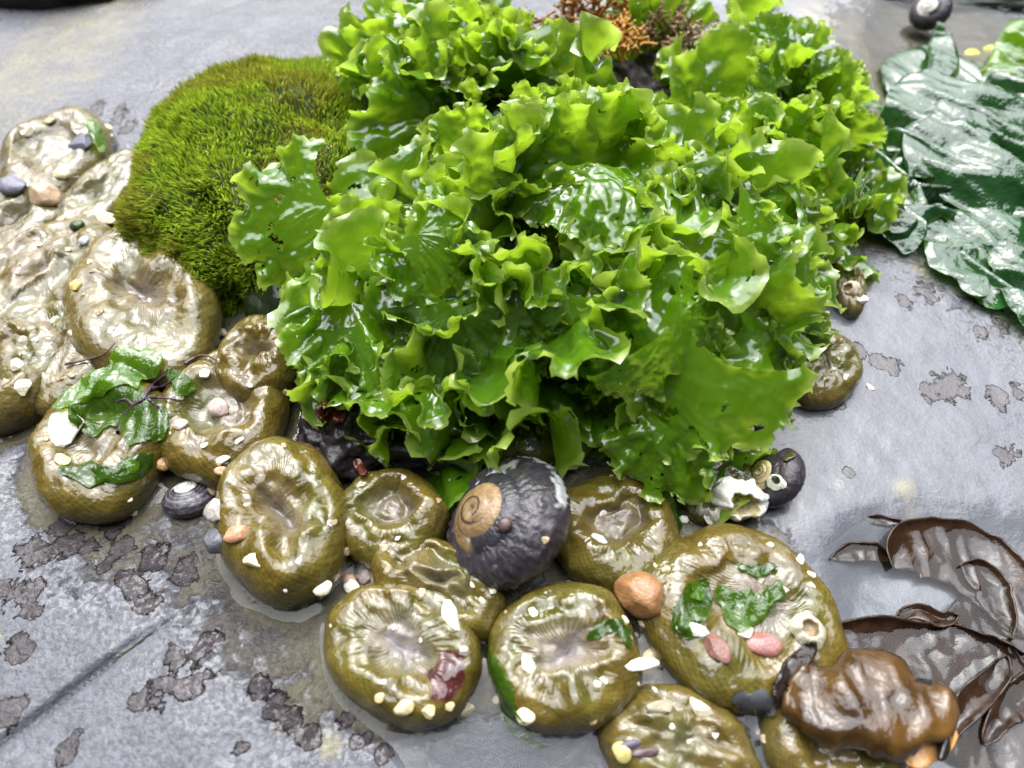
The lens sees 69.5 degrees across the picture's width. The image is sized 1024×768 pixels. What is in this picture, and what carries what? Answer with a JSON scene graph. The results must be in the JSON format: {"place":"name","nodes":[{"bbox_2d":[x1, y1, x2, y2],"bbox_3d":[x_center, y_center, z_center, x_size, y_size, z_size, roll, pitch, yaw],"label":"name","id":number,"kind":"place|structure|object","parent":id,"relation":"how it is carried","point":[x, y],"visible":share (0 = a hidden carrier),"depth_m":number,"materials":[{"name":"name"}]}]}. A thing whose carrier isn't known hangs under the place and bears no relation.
{"place":"outdoors","nodes":[
{"label":"outdoors","id":0,"kind":"place"},
{"bbox_2d":[0,0,1023,767],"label":"rock ground","id":1,"kind":"structure","parent":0,"point":[152,634],"depth_m":0.16,"materials":[{"name":"stone"}]},
{"bbox_2d":[0,0,112,9],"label":"boulder","id":2,"kind":"object","parent":1,"relation":"on","point":[32,4],"visible":0.3,"depth_m":0.29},
{"bbox_2d":[0,105,115,192],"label":"anemone","id":3,"kind":"object","parent":1,"relation":"on","point":[46,151],"visible":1,"depth_m":0.23},
{"bbox_2d":[52,166,69,179],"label":"pebble","id":4,"kind":"object","parent":3,"relation":"on","point":[61,172],"visible":1,"depth_m":0.22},
{"bbox_2d":[67,133,91,150],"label":"pebble","id":5,"kind":"object","parent":3,"relation":"on","point":[83,141],"visible":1,"depth_m":0.23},
{"bbox_2d":[84,118,106,151],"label":"weed scrap","id":6,"kind":"object","parent":3,"relation":"on","point":[95,130],"visible":1,"depth_m":0.23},
{"bbox_2d":[162,481,215,519],"bbox_3d":[-0.072,0.026,0.166,0.011,0.010,0.012,36,62,23],"label":"top snail","id":7,"kind":"object","parent":1,"relation":"on","point":[186,500],"visible":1,"depth_m":0.16},
{"bbox_2d":[111,52,367,318],"bbox_3d":[-0.071,-0.061,0.227,0.092,0.063,0.113,0,54,0],"label":"weed cushion","id":8,"kind":"object","parent":1,"relation":"on","point":[206,135],"visible":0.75,"depth_m":0.20,"materials":[{"name":"plant"}]},
{"bbox_2d":[297,403,394,484],"bbox_3d":[-0.038,0.012,0.174,0.026,0.021,0.026,0,54,0],"label":"dark sponge","id":9,"kind":"object","parent":1,"relation":"on","point":[337,449],"visible":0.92,"depth_m":0.17},
{"bbox_2d":[314,399,345,427],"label":"red weed","id":10,"kind":"object","parent":9,"relation":"on","point":[334,415],"visible":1,"depth_m":0.16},
{"bbox_2d":[353,458,366,474],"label":"pebble","id":11,"kind":"object","parent":9,"relation":"on","point":[359,466],"visible":1,"depth_m":0.16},
{"bbox_2d":[227,134,565,515],"bbox_3d":[-0.035,-0.031,0.191,0.103,0.068,0.137,0,54,0],"label":"sea lettuce","id":12,"kind":"object","parent":1,"relation":"on","point":[354,290],"visible":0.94,"depth_m":0.16,"materials":[{"name":"plant"}]},
{"bbox_2d":[389,431,468,478],"bbox_3d":[-0.018,0.013,0.173,0.029,0.020,0.022,0,54,0],"label":"rock lump","id":13,"kind":"object","parent":1,"relation":"on","point":[401,457],"visible":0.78,"depth_m":0.17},
{"bbox_2d":[354,414,470,439],"bbox_3d":[-0.021,0.008,0.166,0.030,0.004,0.012,13,55,9],"label":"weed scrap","id":14,"kind":"object","parent":13,"relation":"on","point":[456,431],"visible":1,"depth_m":0.17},
{"bbox_2d":[447,455,570,591],"bbox_3d":[-0.001,0.028,0.154,0.029,0.021,0.032,-41,38,15],"label":"top snail","id":15,"kind":"object","parent":1,"relation":"on","point":[529,497],"visible":1,"depth_m":0.14},
{"bbox_2d":[497,517,511,532],"bbox_3d":[-0.001,0.027,0.143,0.003,0.001,0.003,24,69,14],"label":"limpet shell","id":16,"kind":"object","parent":15,"relation":"attached to","point":[504,525],"visible":1,"depth_m":0.14},
{"bbox_2d":[317,0,771,478],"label":"sea lettuce","id":17,"kind":"object","parent":1,"relation":"on","point":[510,125],"visible":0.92,"depth_m":0.17,"materials":[{"name":"plant"}]},
{"bbox_2d":[540,362,570,383],"bbox_3d":[0.009,-0.003,0.170,0.010,0.006,0.009,27,23,-5],"label":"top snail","id":18,"kind":"object","parent":17,"relation":"on","point":[557,379],"visible":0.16,"depth_m":0.17},
{"bbox_2d":[526,0,631,28],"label":"branching weed","id":19,"kind":"object","parent":1,"relation":"on","point":[572,6],"visible":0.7,"depth_m":0.23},
{"bbox_2d":[595,0,719,60],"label":"weed","id":20,"kind":"object","parent":1,"relation":"on","point":[704,10],"visible":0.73,"depth_m":0.24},
{"bbox_2d":[594,18,720,97],"bbox_3d":[0.051,-0.118,0.268,0.057,0.028,0.075,0,54,0],"label":"rock hump","id":21,"kind":"object","parent":1,"relation":"on","point":[637,72],"visible":0.2,"depth_m":0.25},
{"bbox_2d":[601,9,657,62],"bbox_3d":[0.036,-0.110,0.232,0.021,0.014,0.026,27,58,18],"label":"branching weed","id":22,"kind":"object","parent":21,"relation":"on","point":[629,36],"visible":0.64,"depth_m":0.23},
{"bbox_2d":[633,0,704,67],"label":"branching weed","id":23,"kind":"object","parent":21,"relation":"on","point":[673,24],"visible":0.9,"depth_m":0.24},
{"bbox_2d":[654,22,718,50],"bbox_3d":[0.060,-0.111,0.242,0.023,0.016,0.030,-13,55,-9],"label":"branching weed","id":24,"kind":"object","parent":21,"relation":"on","point":[696,27],"visible":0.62,"depth_m":0.24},
{"bbox_2d":[558,137,846,532],"bbox_3d":[0.046,-0.021,0.180,0.079,0.068,0.112,0,54,0],"label":"sea lettuce","id":25,"kind":"object","parent":1,"relation":"on","point":[695,400],"visible":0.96,"depth_m":0.16,"materials":[{"name":"plant"}]},
{"bbox_2d":[751,448,805,508],"bbox_3d":[0.059,0.021,0.165,0.009,0.014,0.013,28,37,-22],"label":"top snail","id":26,"kind":"object","parent":1,"relation":"on","point":[791,472],"visible":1,"depth_m":0.16},
{"bbox_2d":[766,474,786,490],"bbox_3d":[0.057,0.021,0.161,0.004,0.001,0.005,-50,43,-2],"label":"barnacle","id":27,"kind":"object","parent":26,"relation":"on","point":[781,484],"visible":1,"depth_m":0.16},
{"bbox_2d":[652,0,907,282],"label":"sea lettuce","id":28,"kind":"object","parent":1,"relation":"on","point":[751,64],"visible":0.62,"depth_m":0.21,"materials":[{"name":"plant"}]},
{"bbox_2d":[837,166,878,223],"bbox_3d":[0.093,-0.050,0.200,0.008,0.027,0.044,34,61,22],"label":"weed scrap","id":29,"kind":"object","parent":28,"relation":"on","point":[848,189],"visible":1,"depth_m":0.20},
{"bbox_2d":[797,333,863,410],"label":"anemone","id":30,"kind":"object","parent":1,"relation":"on","point":[835,361],"visible":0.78,"depth_m":0.18},
{"bbox_2d":[831,262,866,319],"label":"anemone","id":31,"kind":"object","parent":1,"relation":"on","point":[854,309],"visible":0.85,"depth_m":0.20},
{"bbox_2d":[841,280,859,295],"bbox_3d":[0.089,-0.025,0.196,0.006,0.002,0.005,-25,64,34],"label":"barnacle","id":32,"kind":"object","parent":31,"relation":"on","point":[851,287],"visible":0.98,"depth_m":0.20},
{"bbox_2d":[830,541,889,562],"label":"brown weed","id":33,"kind":"object","parent":1,"relation":"on","point":[858,551],"visible":1,"depth_m":0.16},
{"bbox_2d":[849,141,927,253],"bbox_3d":[0.114,-0.061,0.224,0.023,0.006,0.056,0,54,0],"label":"limp sea lettuce","id":34,"kind":"object","parent":1,"relation":"on","point":[917,236],"visible":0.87,"depth_m":0.21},
{"bbox_2d":[885,0,1023,9],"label":"rock ledge","id":35,"kind":"object","parent":1,"relation":"on","point":[993,4],"visible":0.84,"depth_m":0.30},
{"bbox_2d":[924,203,990,298],"bbox_3d":[0.124,-0.038,0.208,0.016,0.003,0.037,0,54,0],"label":"limp sea lettuce","id":36,"kind":"object","parent":1,"relation":"on","point":[944,256],"visible":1,"depth_m":0.21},
{"bbox_2d":[903,597,1023,767],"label":"brown weed","id":37,"kind":"object","parent":1,"relation":"on","point":[970,750],"visible":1,"depth_m":0.14,"materials":[{"name":"plant"}]},
{"bbox_2d":[947,203,1023,309],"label":"limp sea lettuce","id":38,"kind":"object","parent":1,"relation":"on","point":[984,230],"visible":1,"depth_m":0.21,"materials":[{"name":"plant"}]},
{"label":"pool water","id":39,"kind":"structure","parent":0,"visible":0},
{"bbox_2d":[0,319,63,435],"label":"anemone","id":40,"kind":"object","parent":39,"relation":"on","point":[18,414],"visible":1,"depth_m":0.18},
{"bbox_2d":[14,379,31,395],"bbox_3d":[-0.114,0.000,0.173,0.004,0.002,0.004,-35,75,-21],"label":"shell fragment","id":41,"kind":"object","parent":40,"relation":"on","point":[22,387],"visible":1,"depth_m":0.17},
{"bbox_2d":[0,185,64,249],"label":"anemone","id":42,"kind":"object","parent":39,"relation":"on","point":[21,212],"visible":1,"depth_m":0.21},
{"bbox_2d":[0,175,26,196],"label":"pebble","id":43,"kind":"object","parent":42,"relation":"on","point":[11,185],"visible":1,"depth_m":0.21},
{"bbox_2d":[29,182,60,206],"bbox_3d":[-0.135,-0.054,0.212,0.010,0.007,0.008,20,61,3],"label":"pebble","id":44,"kind":"object","parent":42,"relation":"on","point":[44,194],"visible":1,"depth_m":0.21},
{"bbox_2d":[0,300,95,416],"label":"anemone","id":45,"kind":"object","parent":39,"relation":"on","point":[56,381],"visible":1,"depth_m":0.18},
{"bbox_2d":[0,216,111,324],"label":"anemone","id":46,"kind":"object","parent":39,"relation":"on","point":[44,269],"visible":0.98,"depth_m":0.20},
{"bbox_2d":[54,149,132,227],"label":"anemone","id":47,"kind":"object","parent":39,"relation":"on","point":[100,185],"visible":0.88,"depth_m":0.22},
{"bbox_2d":[83,211,114,224],"bbox_3d":[-0.118,-0.048,0.212,0.009,0.002,0.004,12,64,-9],"label":"shell chip","id":48,"kind":"object","parent":47,"relation":"on","point":[105,217],"visible":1,"depth_m":0.21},
{"bbox_2d":[27,378,166,524],"bbox_3d":[-0.094,0.014,0.170,0.032,0.015,0.039,0,54,0],"label":"anemone","id":49,"kind":"object","parent":39,"relation":"on","point":[58,493],"visible":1,"depth_m":0.16},
{"bbox_2d":[47,408,84,448],"bbox_3d":[-0.100,0.010,0.166,0.008,0.004,0.009,-21,77,-23],"label":"shell fragment","id":50,"kind":"object","parent":49,"relation":"on","point":[62,429],"visible":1,"depth_m":0.16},
{"bbox_2d":[56,453,153,486],"bbox_3d":[-0.088,0.019,0.160,0.018,0.005,0.009,0,54,0],"label":"weed scrap","id":51,"kind":"object","parent":49,"relation":"on","point":[89,473],"visible":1,"depth_m":0.16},
{"bbox_2d":[51,345,162,408],"bbox_3d":[-0.094,-0.001,0.172,0.025,0.005,0.013,-21,57,-15],"label":"weed scrap","id":52,"kind":"object","parent":49,"relation":"on","point":[131,366],"visible":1,"depth_m":0.17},
{"bbox_2d":[68,382,169,445],"bbox_3d":[-0.088,0.006,0.169,0.025,0.006,0.017,18,56,13],"label":"weed scrap","id":53,"kind":"object","parent":49,"relation":"on","point":[144,420],"visible":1,"depth_m":0.17,"materials":[{"name":"plant"}]},
{"bbox_2d":[123,458,139,472],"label":"weed scrap","id":54,"kind":"object","parent":49,"relation":"on","point":[131,465],"visible":1,"depth_m":0.16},
{"bbox_2d":[115,371,176,434],"bbox_3d":[-0.085,0.004,0.171,0.016,0.007,0.012,-27,58,-18],"label":"red weed","id":55,"kind":"object","parent":49,"relation":"on","point":[152,387],"visible":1,"depth_m":0.17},
{"bbox_2d":[62,226,223,391],"bbox_3d":[-0.097,-0.021,0.195,0.043,0.017,0.057,0,54,0],"label":"anemone","id":56,"kind":"object","parent":39,"relation":"on","point":[176,322],"visible":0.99,"depth_m":0.19},
{"bbox_2d":[160,349,289,489],"bbox_3d":[-0.069,0.007,0.174,0.031,0.015,0.039,0,54,0],"label":"anemone","id":57,"kind":"object","parent":39,"relation":"on","point":[184,455],"visible":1,"depth_m":0.17},
{"bbox_2d":[165,367,195,395],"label":"weed scrap","id":58,"kind":"object","parent":57,"relation":"on","point":[183,384],"visible":1,"depth_m":0.17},
{"bbox_2d":[207,398,228,416],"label":"pebble","id":59,"kind":"object","parent":57,"relation":"on","point":[217,407],"visible":1,"depth_m":0.17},
{"bbox_2d":[215,314,297,405],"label":"anemone","id":60,"kind":"object","parent":39,"relation":"on","point":[243,339],"visible":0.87,"depth_m":0.17},
{"bbox_2d":[213,435,348,609],"bbox_3d":[-0.049,0.029,0.158,0.030,0.018,0.038,0,54,0],"label":"anemone","id":61,"kind":"object","parent":39,"relation":"on","point":[284,516],"visible":1,"depth_m":0.15},
{"bbox_2d":[203,498,219,522],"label":"pebble","id":62,"kind":"object","parent":61,"relation":"on","point":[211,511],"visible":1,"depth_m":0.15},
{"bbox_2d":[202,528,221,553],"bbox_3d":[-0.061,0.032,0.151,0.007,0.005,0.005,0,76,15],"label":"pebble","id":63,"kind":"object","parent":61,"relation":"on","point":[212,540],"visible":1,"depth_m":0.15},
{"bbox_2d":[223,525,248,543],"bbox_3d":[-0.055,0.030,0.147,0.005,0.002,0.004,-15,67,-2],"label":"pebble","id":64,"kind":"object","parent":61,"relation":"on","point":[235,534],"visible":1,"depth_m":0.15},
{"bbox_2d":[313,580,331,596],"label":"pebble","id":65,"kind":"object","parent":61,"relation":"on","point":[322,589],"visible":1,"depth_m":0.15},
{"bbox_2d":[357,567,370,584],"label":"pebble","id":66,"kind":"object","parent":39,"relation":"on","point":[363,575],"visible":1,"depth_m":0.15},
{"bbox_2d":[344,468,451,569],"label":"anemone","id":67,"kind":"object","parent":39,"relation":"on","point":[386,505],"visible":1,"depth_m":0.15},
{"bbox_2d":[323,584,481,732],"bbox_3d":[-0.021,0.052,0.142,0.031,0.014,0.028,0,54,0],"label":"anemone","id":68,"kind":"object","parent":39,"relation":"on","point":[437,669],"visible":1,"depth_m":0.14},
{"bbox_2d":[393,699,413,715],"bbox_3d":[-0.019,0.057,0.131,0.004,0.002,0.003,0,67,-1],"label":"grain","id":69,"kind":"object","parent":68,"relation":"on","point":[404,707],"visible":1,"depth_m":0.13},
{"bbox_2d":[442,600,459,630],"bbox_3d":[-0.012,0.044,0.141,0.004,0.002,0.007,-31,60,-26],"label":"shell chip","id":70,"kind":"object","parent":68,"relation":"on","point":[450,614],"visible":1,"depth_m":0.14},
{"bbox_2d":[369,537,507,644],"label":"anemone","id":71,"kind":"object","parent":39,"relation":"on","point":[431,564],"visible":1,"depth_m":0.15},
{"bbox_2d":[489,415,554,464],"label":"anemone","id":72,"kind":"object","parent":39,"relation":"on","point":[525,442],"visible":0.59,"depth_m":0.16},
{"bbox_2d":[487,581,642,734],"bbox_3d":[0.010,0.052,0.142,0.030,0.014,0.028,0,54,0],"label":"anemone","id":73,"kind":"object","parent":39,"relation":"on","point":[557,692],"visible":1,"depth_m":0.14},
{"bbox_2d":[485,646,551,747],"bbox_3d":[0.001,0.057,0.138,0.013,0.012,0.018,0,54,0],"label":"weed scrap","id":74,"kind":"object","parent":73,"relation":"on","point":[503,684],"visible":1,"depth_m":0.14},
{"bbox_2d":[516,708,534,725],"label":"pebble","id":75,"kind":"object","parent":73,"relation":"on","point":[527,716],"visible":1,"depth_m":0.13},
{"bbox_2d":[521,654,535,673],"bbox_3d":[0.003,0.052,0.136,0.002,0.001,0.004,-25,70,-15],"label":"shell grit","id":76,"kind":"object","parent":73,"relation":"on","point":[528,665],"visible":1,"depth_m":0.14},
{"bbox_2d":[586,618,631,646],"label":"weed scrap","id":77,"kind":"object","parent":73,"relation":"on","point":[614,626],"visible":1,"depth_m":0.14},
{"bbox_2d":[625,657,659,670],"bbox_3d":[0.023,0.052,0.136,0.009,0.001,0.003,-1,60,-12],"label":"shell splinter","id":78,"kind":"object","parent":73,"relation":"on","point":[642,663],"visible":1,"depth_m":0.14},
{"bbox_2d":[556,472,680,597],"bbox_3d":[0.021,0.032,0.158,0.029,0.011,0.029,0,54,0],"label":"anemone","id":79,"kind":"object","parent":39,"relation":"on","point":[634,530],"visible":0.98,"depth_m":0.15},
{"bbox_2d":[597,683,761,767],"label":"anemone","id":80,"kind":"object","parent":39,"relation":"on","point":[731,746],"visible":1,"depth_m":0.13},
{"bbox_2d":[612,741,631,763],"bbox_3d":[0.019,0.065,0.130,0.003,0.002,0.004,-42,69,-5],"label":"pebble","id":81,"kind":"object","parent":80,"relation":"on","point":[623,754],"visible":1,"depth_m":0.13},
{"bbox_2d":[632,747,658,757],"bbox_3d":[0.024,0.065,0.130,0.005,0.001,0.002,-4,62,-8],"label":"shell fleck","id":82,"kind":"object","parent":80,"relation":"on","point":[643,752],"visible":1,"depth_m":0.13},
{"bbox_2d":[645,700,672,713],"bbox_3d":[0.027,0.058,0.133,0.006,0.002,0.003,-11,54,-21],"label":"shell crust","id":83,"kind":"object","parent":80,"relation":"on","point":[661,706],"visible":1,"depth_m":0.13},
{"bbox_2d":[689,697,711,716],"bbox_3d":[0.034,0.059,0.135,0.005,0.002,0.003,35,73,17],"label":"shell chip","id":84,"kind":"object","parent":80,"relation":"on","point":[700,708],"visible":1,"depth_m":0.13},
{"bbox_2d":[674,460,753,525],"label":"anemone","id":85,"kind":"object","parent":39,"relation":"on","point":[732,472],"visible":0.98,"depth_m":0.16},
{"bbox_2d":[696,502,722,521],"bbox_3d":[0.043,0.026,0.160,0.008,0.003,0.007,10,67,32],"label":"barnacle","id":86,"kind":"object","parent":85,"relation":"on","point":[712,512],"visible":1,"depth_m":0.16},
{"bbox_2d":[706,461,732,491],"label":"weed scrap","id":87,"kind":"object","parent":85,"relation":"on","point":[720,473],"visible":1,"depth_m":0.16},
{"bbox_2d":[709,476,769,521],"bbox_3d":[0.050,0.025,0.159,0.014,0.006,0.010,0,97,-3],"label":"barnacle","id":88,"kind":"object","parent":85,"relation":"on","point":[725,490],"visible":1,"depth_m":0.16},
{"bbox_2d":[636,523,847,714],"bbox_3d":[0.045,0.046,0.148,0.040,0.013,0.038,0,54,0],"label":"anemone","id":89,"kind":"object","parent":39,"relation":"on","point":[719,554],"visible":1,"depth_m":0.14},
{"bbox_2d":[613,571,664,618],"bbox_3d":[0.025,0.042,0.146,0.011,0.007,0.009,11,67,17],"label":"pebble","id":90,"kind":"object","parent":89,"relation":"on","point":[638,594],"visible":1,"depth_m":0.14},
{"bbox_2d":[671,578,713,638],"bbox_3d":[0.035,0.043,0.142,0.010,0.003,0.012,0,54,0],"label":"weed scrap","id":91,"kind":"object","parent":89,"relation":"on","point":[687,608],"visible":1,"depth_m":0.14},
{"bbox_2d":[676,622,709,636],"bbox_3d":[0.034,0.046,0.139,0.006,0.001,0.002,7,64,6],"label":"shell splinter","id":92,"kind":"object","parent":89,"relation":"on","point":[698,630],"visible":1,"depth_m":0.14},
{"bbox_2d":[690,582,707,599],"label":"weed scrap","id":93,"kind":"object","parent":89,"relation":"on","point":[698,589],"visible":1,"depth_m":0.14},
{"bbox_2d":[704,632,731,664],"bbox_3d":[0.038,0.049,0.138,0.004,0.002,0.008,-34,63,-14],"label":"pebble","id":94,"kind":"object","parent":89,"relation":"on","point":[717,647],"visible":1,"depth_m":0.14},
{"bbox_2d":[716,579,785,630],"bbox_3d":[0.047,0.043,0.144,0.014,0.002,0.010,0,54,0],"label":"weed scrap","id":95,"kind":"object","parent":89,"relation":"on","point":[743,609],"visible":1,"depth_m":0.14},
{"bbox_2d":[737,561,776,577],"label":"weed scrap","id":96,"kind":"object","parent":89,"relation":"on","point":[756,569],"visible":1,"depth_m":0.15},
{"bbox_2d":[746,632,782,656],"bbox_3d":[0.048,0.050,0.141,0.007,0.002,0.005,6,54,8],"label":"pebble","id":97,"kind":"object","parent":89,"relation":"on","point":[765,644],"visible":1,"depth_m":0.14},
{"bbox_2d":[772,640,816,704],"bbox_3d":[0.052,0.053,0.136,0.010,0.005,0.010,0,54,0],"label":"brown weed","id":98,"kind":"object","parent":89,"relation":"on","point":[806,652],"visible":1,"depth_m":0.14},
{"bbox_2d":[789,612,825,649],"bbox_3d":[0.056,0.046,0.139,0.006,0.002,0.007,-21,60,-14],"label":"barnacle","id":99,"kind":"object","parent":89,"relation":"on","point":[804,627],"visible":1,"depth_m":0.14},
{"bbox_2d":[731,688,774,724],"bbox_3d":[0.044,0.060,0.137,0.008,0.010,0.004,0,54,0],"label":"pebble","id":100,"kind":"object","parent":39,"relation":"on","point":[760,700],"visible":1,"depth_m":0.14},
{"bbox_2d":[759,706,906,767],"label":"anemone","id":101,"kind":"object","parent":39,"relation":"on","point":[789,744],"visible":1,"depth_m":0.13},
{"bbox_2d":[780,648,959,762],"bbox_3d":[0.065,0.057,0.132,0.033,0.006,0.019,0,54,0],"label":"brown weed","id":102,"kind":"object","parent":101,"relation":"on","point":[877,703],"visible":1,"depth_m":0.13,"materials":[{"name":"plant"}]},
{"bbox_2d":[867,514,901,527],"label":"brown weed","id":103,"kind":"object","parent":39,"relation":"on","point":[891,522],"visible":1,"depth_m":0.16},
{"bbox_2d":[895,602,959,627],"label":"brown weed","id":104,"kind":"object","parent":39,"relation":"on","point":[922,612],"visible":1,"depth_m":0.15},
{"bbox_2d":[908,0,952,30],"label":"top snail","id":105,"kind":"object","parent":39,"relation":"on","point":[925,15],"visible":1,"depth_m":0.28},
{"bbox_2d":[905,730,957,767],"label":"pebble","id":106,"kind":"object","parent":39,"relation":"on","point":[924,757],"visible":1,"depth_m":0.13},
{"bbox_2d":[842,615,1023,686],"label":"brown weed","id":107,"kind":"object","parent":39,"relation":"on","point":[893,634],"visible":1,"depth_m":0.15,"materials":[{"name":"plant"}]},
{"bbox_2d":[881,45,985,90],"bbox_3d":[0.152,-0.110,0.263,0.041,0.003,0.039,24,57,16],"label":"limp sea lettuce","id":108,"kind":"object","parent":39,"relation":"on","point":[895,68],"visible":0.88,"depth_m":0.27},
{"bbox_2d":[927,21,959,77],"bbox_3d":[0.153,-0.116,0.261,0.011,0.004,0.046,18,56,13],"label":"limp sea lettuce","id":109,"kind":"object","parent":108,"relation":"on","point":[943,54],"visible":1,"depth_m":0.26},
{"bbox_2d":[915,677,957,761],"bbox_3d":[0.075,0.059,0.131,0.010,0.004,0.014,0,54,0],"label":"brown weed","id":110,"kind":"object","parent":39,"relation":"on","point":[943,748],"visible":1,"depth_m":0.13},
{"bbox_2d":[884,151,1015,238],"bbox_3d":[0.138,-0.064,0.227,0.070,0.010,0.047,-7,54,-5],"label":"limp sea lettuce","id":111,"kind":"object","parent":39,"relation":"on","point":[904,225],"visible":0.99,"depth_m":0.21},
{"bbox_2d":[879,68,1023,211],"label":"limp sea lettuce","id":112,"kind":"object","parent":111,"relation":"on","point":[984,172],"visible":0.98,"depth_m":0.23,"materials":[{"name":"plant"}]},
{"bbox_2d":[886,516,1023,638],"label":"brown weed","id":113,"kind":"object","parent":39,"relation":"on","point":[939,550],"visible":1,"depth_m":0.16,"materials":[{"name":"plant"}]},
{"bbox_2d":[956,655,1012,738],"bbox_3d":[0.088,0.060,0.141,0.027,0.003,0.006,-29,59,-20],"label":"brown weed","id":114,"kind":"object","parent":39,"relation":"on","point":[977,697],"visible":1,"depth_m":0.14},
{"bbox_2d":[961,558,1018,639],"bbox_3d":[0.100,0.045,0.153,0.009,0.003,0.017,0,54,0],"label":"brown weed","id":115,"kind":"object","parent":39,"relation":"on","point":[988,582],"visible":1,"depth_m":0.15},
{"bbox_2d":[980,18,1023,90],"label":"limp sea lettuce","id":116,"kind":"object","parent":39,"relation":"on","point":[1007,54],"visible":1,"depth_m":0.26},
{"bbox_2d":[900,66,1023,177],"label":"limp sea lettuce","id":117,"kind":"object","parent":116,"relation":"on","point":[936,132],"visible":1,"depth_m":0.23,"materials":[{"name":"plant"}]},
{"bbox_2d":[981,671,1023,746],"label":"brown weed","id":118,"kind":"object","parent":39,"relation":"on","point":[1004,715],"visible":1,"depth_m":0.14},
{"bbox_2d":[987,209,1023,325],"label":"limp sea lettuce","id":119,"kind":"object","parent":39,"relation":"on","point":[1005,258],"visible":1,"depth_m":0.20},
{"bbox_2d":[996,638,1023,701],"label":"brown weed","id":120,"kind":"object","parent":39,"relation":"on","point":[1001,650],"visible":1,"depth_m":0.15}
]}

